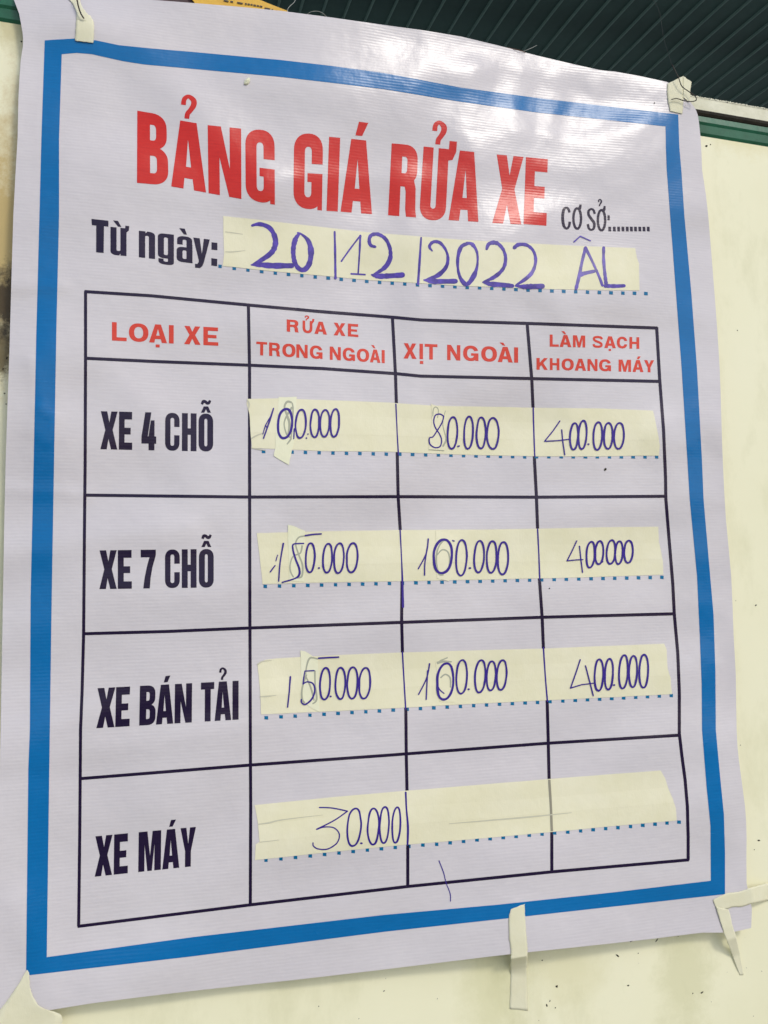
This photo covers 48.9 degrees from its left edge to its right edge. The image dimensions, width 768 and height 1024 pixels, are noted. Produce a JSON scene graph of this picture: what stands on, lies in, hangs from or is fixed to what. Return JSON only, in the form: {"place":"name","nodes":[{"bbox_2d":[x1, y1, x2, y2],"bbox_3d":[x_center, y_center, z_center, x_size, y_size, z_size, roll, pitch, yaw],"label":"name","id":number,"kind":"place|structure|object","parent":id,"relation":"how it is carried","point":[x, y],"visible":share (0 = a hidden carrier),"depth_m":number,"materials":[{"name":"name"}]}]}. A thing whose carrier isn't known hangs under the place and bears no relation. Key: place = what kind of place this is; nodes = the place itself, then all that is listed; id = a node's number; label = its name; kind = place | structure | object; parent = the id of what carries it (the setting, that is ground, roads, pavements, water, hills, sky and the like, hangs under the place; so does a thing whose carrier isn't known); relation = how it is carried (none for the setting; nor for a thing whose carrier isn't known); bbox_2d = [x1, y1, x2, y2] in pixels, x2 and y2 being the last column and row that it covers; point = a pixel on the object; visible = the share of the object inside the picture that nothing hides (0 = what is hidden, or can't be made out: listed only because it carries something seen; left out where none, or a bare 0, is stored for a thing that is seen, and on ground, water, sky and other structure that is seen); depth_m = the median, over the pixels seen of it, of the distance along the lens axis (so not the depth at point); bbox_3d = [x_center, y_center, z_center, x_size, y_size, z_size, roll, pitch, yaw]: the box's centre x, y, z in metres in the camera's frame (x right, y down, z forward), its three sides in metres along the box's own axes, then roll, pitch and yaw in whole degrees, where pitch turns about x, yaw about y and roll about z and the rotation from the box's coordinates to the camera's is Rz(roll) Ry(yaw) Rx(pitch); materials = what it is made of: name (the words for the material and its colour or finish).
{"place":"outdoors","nodes":[
{"label":"outdoors","id":0,"kind":"place"},
{"bbox_2d":[0,22,767,1023],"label":"wall","id":1,"kind":"structure","parent":0,"point":[666,980],"depth_m":1.01,"materials":[{"name":"beige paint"}]},
{"bbox_2d":[0,0,751,1009],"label":"price banner","id":2,"kind":"object","parent":1,"relation":"attached to","point":[152,756],"visible":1,"depth_m":0.95,"materials":[{"name":"white plastic"}]},
{"bbox_2d":[0,970,62,1023],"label":"fastening tape","id":3,"kind":"object","parent":2,"relation":"attached to","point":[21,1006],"visible":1,"depth_m":0.83,"materials":[{"name":"beige paper"}]},
{"bbox_2d":[70,0,89,20],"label":"fastening tape","id":4,"kind":"object","parent":2,"relation":"attached to","point":[85,14],"visible":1,"depth_m":0.94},
{"bbox_2d":[75,12,93,42],"bbox_3d":[-0.333,-0.540,0.940,0.021,0.036,0.003,0,-6,-13],"label":"fastening tape","id":5,"kind":"object","parent":2,"relation":"attached to","point":[84,30],"visible":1,"depth_m":0.94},
{"bbox_2d":[244,77,249,84],"bbox_3d":[-0.158,-0.499,0.976,0.007,0.009,0.003,0,-6,-13],"label":"paper crumb","id":6,"kind":"object","parent":2,"relation":"attached to","point":[247,81],"visible":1,"depth_m":0.97,"materials":[{"name":"beige paper"}]},
{"bbox_2d":[223,216,638,289],"bbox_3d":[0.070,-0.303,1.016,0.519,0.066,0.012,0,-6,-12],"label":"tape strip","id":7,"kind":"object","parent":2,"relation":"attached to","point":[287,247],"visible":1,"depth_m":1.01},
{"bbox_2d":[247,398,659,456],"bbox_3d":[0.094,-0.096,1.001,0.509,0.064,0.012,0,-6,-13],"label":"tape strip","id":8,"kind":"object","parent":2,"relation":"attached to","point":[328,425],"visible":1,"depth_m":1.00,"materials":[{"name":"beige paper"}]},
{"bbox_2d":[274,397,296,464],"bbox_3d":[-0.111,-0.091,0.949,0.027,0.079,0.007,0,-6,-13],"label":"tape patch","id":9,"kind":"object","parent":8,"relation":"attached to","point":[283,449],"visible":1,"depth_m":0.95,"materials":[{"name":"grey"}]},
{"bbox_2d":[429,404,446,450],"bbox_3d":[0.062,-0.100,0.992,0.023,0.055,0.004,0,-6,-13],"label":"tape patch","id":10,"kind":"object","parent":8,"relation":"attached to","point":[435,440],"visible":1,"depth_m":0.99,"materials":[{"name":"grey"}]},
{"bbox_2d":[257,527,662,607],"bbox_3d":[0.103,0.063,0.985,0.500,0.092,0.006,0,-6,-14],"label":"tape strip","id":11,"kind":"object","parent":2,"relation":"attached to","point":[371,556],"visible":1,"depth_m":0.99,"materials":[{"name":"beige paper"}]},
{"bbox_2d":[288,525,304,581],"bbox_3d":[-0.097,0.046,0.935,0.019,0.063,0.002,0,-6,-13],"label":"tape patch","id":12,"kind":"object","parent":11,"relation":"attached to","point":[296,535],"visible":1,"depth_m":0.94,"materials":[{"name":"grey"}]},
{"bbox_2d":[436,531,452,580],"bbox_3d":[0.070,0.051,0.979,0.022,0.059,0.003,0,-6,-13],"label":"tape patch","id":13,"kind":"object","parent":11,"relation":"attached to","point":[443,553],"visible":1,"depth_m":0.98,"materials":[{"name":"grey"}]},
{"bbox_2d":[257,644,671,713],"bbox_3d":[0.106,0.190,0.972,0.500,0.065,0.008,0,-6,-13],"label":"tape strip","id":14,"kind":"object","parent":2,"relation":"attached to","point":[402,679],"visible":1,"depth_m":0.97,"materials":[{"name":"beige paper"}]},
{"bbox_2d":[300,651,319,711],"bbox_3d":[-0.081,0.186,0.929,0.021,0.068,0.002,0,-6,-13],"label":"tape patch","id":15,"kind":"object","parent":14,"relation":"attached to","point":[309,661],"visible":1,"depth_m":0.93,"materials":[{"name":"beige paper"}]},
{"bbox_2d":[435,657,454,701],"bbox_3d":[0.070,0.191,0.964,0.023,0.051,0.002,0,-6,-13],"label":"tape patch","id":16,"kind":"object","parent":14,"relation":"attached to","point":[445,680],"visible":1,"depth_m":0.96,"materials":[{"name":"beige paper"}]},
{"bbox_2d":[255,770,676,859],"bbox_3d":[0.105,0.339,0.956,0.498,0.061,0.009,0,-6,-13],"label":"tape strip","id":17,"kind":"object","parent":2,"relation":"attached to","point":[325,825],"visible":1,"depth_m":0.95,"materials":[{"name":"beige paper"}]},
{"bbox_2d":[509,904,527,1010],"bbox_3d":[0.152,0.506,0.957,0.022,0.126,0.034,-2,-6,3],"label":"fastening tape","id":18,"kind":"object","parent":2,"relation":"attached to","point":[518,964],"visible":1,"depth_m":0.95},
{"bbox_2d":[667,76,683,113],"bbox_3d":[0.385,-0.551,1.113,0.027,0.056,0.004,0,-6,-13],"label":"fastening tape","id":19,"kind":"object","parent":2,"relation":"attached to","point":[674,89],"visible":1,"depth_m":1.11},
{"bbox_2d":[671,64,696,101],"bbox_3d":[0.393,-0.564,1.110,0.035,0.050,0.006,0,-6,-13],"label":"tie wire","id":20,"kind":"object","parent":2,"relation":"attached to","point":[683,88],"visible":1,"depth_m":1.11,"materials":[{"name":"grey metal"}]},
{"bbox_2d":[683,76,691,100],"bbox_3d":[0.401,-0.559,1.117,0.016,0.038,0.003,0,-6,-13],"label":"fastening tape","id":21,"kind":"object","parent":2,"relation":"attached to","point":[687,86],"visible":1,"depth_m":1.12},
{"bbox_2d":[713,883,767,908],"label":"fastening tape","id":22,"kind":"object","parent":2,"relation":"attached to","point":[756,894],"visible":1,"depth_m":1.02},
{"bbox_2d":[4,41,759,1007],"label":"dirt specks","id":23,"kind":"object","parent":1,"relation":"attached to","point":[630,941],"visible":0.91,"depth_m":1.00,"materials":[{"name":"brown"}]},
{"bbox_2d":[0,0,767,146],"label":"wall rail","id":24,"kind":"object","parent":1,"relation":"attached to","point":[733,121],"depth_m":1.15,"materials":[{"name":"green metal"}]},
{"bbox_2d":[161,0,193,2],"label":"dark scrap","id":25,"kind":"object","parent":24,"relation":"on","point":[189,1],"visible":0.11,"depth_m":1.01,"materials":[{"name":"plastic"}]},
{"bbox_2d":[193,0,286,11],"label":"yellow strap","id":26,"kind":"object","parent":24,"relation":"on","point":[259,4],"visible":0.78,"depth_m":1.02,"materials":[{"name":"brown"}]},
{"bbox_2d":[716,907,743,974],"bbox_3d":[0.421,0.519,1.021,0.047,0.091,0.011,4,-7,-41],"label":"fastening tape","id":27,"kind":"object","parent":1,"relation":"attached to","point":[727,925],"visible":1,"depth_m":1.02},
{"bbox_2d":[262,0,767,108],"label":"roof","id":28,"kind":"structure","parent":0,"point":[717,49],"depth_m":4.07,"materials":[{"name":"teal"}]}
]}

